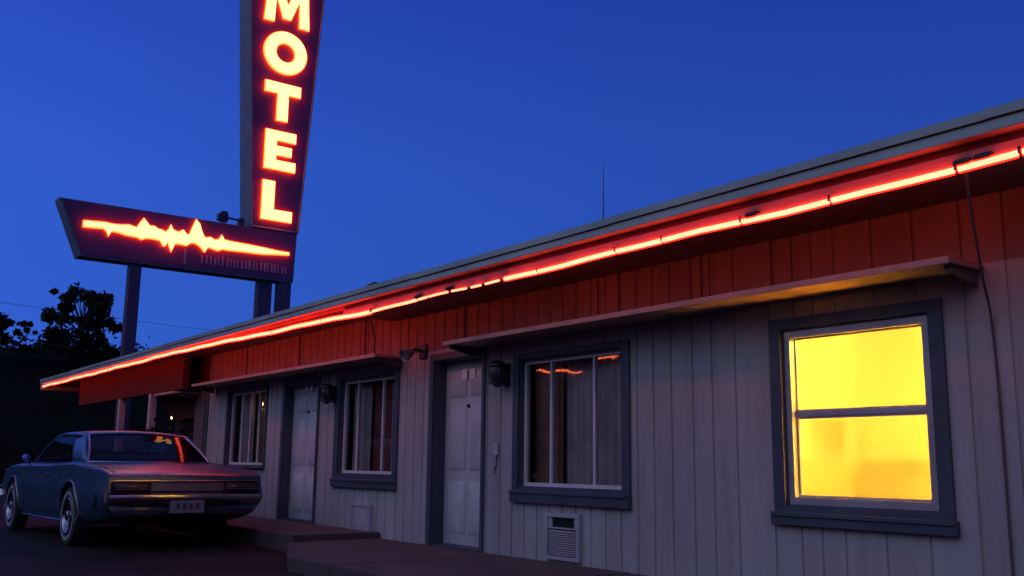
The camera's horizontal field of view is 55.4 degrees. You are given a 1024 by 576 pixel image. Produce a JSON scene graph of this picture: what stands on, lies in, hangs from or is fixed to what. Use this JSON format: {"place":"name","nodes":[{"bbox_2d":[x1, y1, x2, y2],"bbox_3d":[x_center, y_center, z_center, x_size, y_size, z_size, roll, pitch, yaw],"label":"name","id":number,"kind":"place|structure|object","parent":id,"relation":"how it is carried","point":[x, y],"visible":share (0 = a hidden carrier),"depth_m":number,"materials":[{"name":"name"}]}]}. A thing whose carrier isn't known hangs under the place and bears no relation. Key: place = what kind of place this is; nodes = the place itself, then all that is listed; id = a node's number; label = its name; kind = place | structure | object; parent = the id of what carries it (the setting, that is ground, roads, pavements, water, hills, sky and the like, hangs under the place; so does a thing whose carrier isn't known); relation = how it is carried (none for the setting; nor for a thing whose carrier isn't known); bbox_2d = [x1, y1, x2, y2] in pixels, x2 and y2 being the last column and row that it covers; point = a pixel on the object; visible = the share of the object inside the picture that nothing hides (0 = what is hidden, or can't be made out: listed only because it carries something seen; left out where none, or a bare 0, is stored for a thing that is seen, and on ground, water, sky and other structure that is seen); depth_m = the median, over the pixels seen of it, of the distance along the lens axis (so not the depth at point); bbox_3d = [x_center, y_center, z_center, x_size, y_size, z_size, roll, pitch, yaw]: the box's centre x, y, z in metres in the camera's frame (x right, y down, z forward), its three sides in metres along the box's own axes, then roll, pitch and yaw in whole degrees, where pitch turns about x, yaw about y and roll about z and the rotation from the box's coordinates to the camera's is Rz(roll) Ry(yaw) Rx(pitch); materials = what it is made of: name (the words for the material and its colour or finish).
{"place":"outdoors","nodes":[
{"label":"outdoors","id":0,"kind":"place"},
{"bbox_2d":[0,347,174,484],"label":"hill","id":1,"kind":"structure","parent":0,"point":[35,420],"depth_m":40.72,"materials":[{"name":"black"}]},
{"bbox_2d":[0,312,15,345],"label":"tree","id":2,"kind":"object","parent":1,"relation":"on","point":[5,323],"visible":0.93,"depth_m":42.65,"materials":[{"name":"green plant"}]},
{"bbox_2d":[12,320,37,344],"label":"tree","id":3,"kind":"object","parent":1,"relation":"on","point":[24,324],"visible":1,"depth_m":42.73,"materials":[{"name":"green plant"}]},
{"bbox_2d":[0,328,149,360],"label":"hillside brush","id":4,"kind":"object","parent":1,"relation":"on","point":[38,347],"visible":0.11,"depth_m":43.61,"materials":[{"name":"green plant"}]},
{"bbox_2d":[40,282,121,359],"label":"tree","id":5,"kind":"object","parent":1,"relation":"on","point":[99,305],"visible":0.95,"depth_m":43.98,"materials":[{"name":"green plant"}]},
{"bbox_2d":[0,496,306,575],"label":"parking lot","id":6,"kind":"structure","parent":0,"point":[35,546],"depth_m":10.67,"materials":[{"name":"grey asphalt"}]},
{"bbox_2d":[0,431,261,544],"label":"classic car","id":7,"kind":"object","parent":6,"relation":"on","point":[81,492],"visible":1,"depth_m":11.67,"materials":[{"name":"blue paint"}]},
{"bbox_2d":[130,418,193,461],"bbox_3d":[-6.321,3.106,18.207,1.389,1.916,1.884,8,-13,-36],"label":"porch shrub","id":8,"kind":"object","parent":6,"relation":"on","point":[163,444],"visible":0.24,"depth_m":18.09,"materials":[{"name":"green plant"}]},
{"bbox_2d":[55,0,324,450],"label":"motel sign","id":9,"kind":"object","parent":6,"relation":"on","point":[279,46],"visible":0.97,"depth_m":31.19,"materials":[{"name":"purple metal"}]},
{"bbox_2d":[217,211,244,225],"bbox_3d":[-8.833,-2.154,30.695,0.840,0.408,0.320,8,-13,-36],"label":"sign floodlight","id":10,"kind":"object","parent":9,"relation":"on","point":[223,217],"visible":0.92,"depth_m":30.48,"materials":[{"name":"paint"}]},
{"bbox_2d":[143,515,380,551],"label":"raised walkway","id":11,"kind":"structure","parent":6,"relation":"on","point":[274,534],"depth_m":12.08,"materials":[{"name":"concrete"}]},
{"bbox_2d":[286,538,647,575],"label":"walkway","id":12,"kind":"structure","parent":6,"relation":"on","point":[371,557],"depth_m":8.97,"materials":[{"name":"concrete"}]},
{"bbox_2d":[40,98,1023,575],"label":"motel building","id":13,"kind":"structure","parent":6,"relation":"on","point":[810,392],"depth_m":7.84,"materials":[{"name":"paint"}]},
{"bbox_2d":[223,384,268,468],"bbox_3d":[-4.130,2.227,15.547,0.357,1.275,1.690,8,-13,-36],"label":"window","id":14,"kind":"structure","parent":13,"relation":"in","point":[245,446],"depth_m":15.79,"materials":[{"name":"glass"}]},
{"bbox_2d":[288,385,317,519],"bbox_3d":[-2.900,2.315,13.875,0.067,1.905,1.072,8,-13,-36],"label":"door","id":15,"kind":"structure","parent":13,"relation":"in","point":[305,398],"depth_m":13.95,"materials":[{"name":"paint"}]},
{"bbox_2d":[320,383,336,403],"bbox_3d":[-2.456,1.405,13.013,0.227,0.278,0.203,8,-13,-36],"label":"wall lamp","id":16,"kind":"object","parent":13,"relation":"attached to","point":[328,393],"visible":1,"depth_m":12.95,"materials":[{"name":"black metal"}]},
{"bbox_2d":[329,368,400,489],"bbox_3d":[-1.762,1.801,12.375,0.347,1.445,1.670,8,-13,-36],"label":"window","id":17,"kind":"structure","parent":13,"relation":"in","point":[377,393],"depth_m":12.61,"materials":[{"name":"glass"}]},
{"bbox_2d":[370,314,384,372],"bbox_3d":[-1.596,0.650,11.516,0.068,0.613,1.205,0,-10,2],"label":"hanging cable","id":18,"kind":"object","parent":13,"relation":"hanging from","point":[375,341],"visible":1,"depth_m":11.32,"materials":[{"name":"rubber"}]},
{"bbox_2d":[399,344,427,362],"bbox_3d":[-1.146,0.758,11.270,0.340,0.230,0.169,10,-14,-41],"label":"floodlight","id":19,"kind":"object","parent":13,"relation":"attached to","point":[406,355],"visible":1,"depth_m":11.23,"materials":[{"name":"black metal"}]},
{"bbox_2d":[443,359,481,546],"bbox_3d":[-0.470,1.792,10.696,0.067,2.004,0.942,8,-13,-36],"label":"door","id":20,"kind":"structure","parent":13,"relation":"in","point":[464,378],"depth_m":10.76,"materials":[{"name":"paint"}]},
{"bbox_2d":[487,360,509,386],"bbox_3d":[-0.142,0.870,9.945,0.227,0.278,0.203,8,-13,-36],"label":"wall lamp","id":21,"kind":"object","parent":13,"relation":"attached to","point":[499,373],"visible":1,"depth_m":9.89,"materials":[{"name":"black metal"}]},
{"bbox_2d":[42,146,1023,386],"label":"neon light run","id":22,"kind":"object","parent":13,"relation":"attached to","point":[977,160],"visible":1,"depth_m":6.95,"materials":[{"name":"red glass"}]},
{"bbox_2d":[508,339,631,508],"bbox_3d":[0.611,1.300,9.213,0.337,1.465,1.710,8,-13,-36],"label":"window","id":23,"kind":"structure","parent":13,"relation":"in","point":[583,394],"depth_m":9.36,"materials":[{"name":"glass"}]},
{"bbox_2d":[768,297,959,536],"bbox_3d":[2.389,0.899,6.741,0.205,1.500,1.420,8,-13,-36],"label":"window","id":24,"kind":"structure","parent":13,"relation":"in","point":[860,415],"depth_m":6.72,"materials":[{"name":"glass"}]},
{"bbox_2d":[964,170,1013,575],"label":"hanging cable","id":25,"kind":"object","parent":13,"relation":"attached to","point":[996,369],"visible":1,"depth_m":5.83,"materials":[{"name":"rubber"}]},
{"bbox_2d":[0,0,1023,350],"label":"sky","id":26,"kind":"structure","parent":0,"point":[442,132],"materials":[{"name":"blue"}]},
{"bbox_2d":[603,166,603,218],"bbox_3d":[0.919,-0.725,9.867,0.120,1.059,0.120,8,-13,-36],"label":"roof antenna","id":27,"kind":"object","parent":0,"point":[603,192],"visible":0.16,"depth_m":9.90,"materials":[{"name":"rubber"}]},
{"label":"ground","id":28,"kind":"structure","parent":0,"visible":0},
{"bbox_2d":[0,302,211,330],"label":"utility line","id":29,"kind":"object","parent":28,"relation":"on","point":[116,318],"visible":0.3,"depth_m":65.47,"materials":[{"name":"rubber"}]}
]}

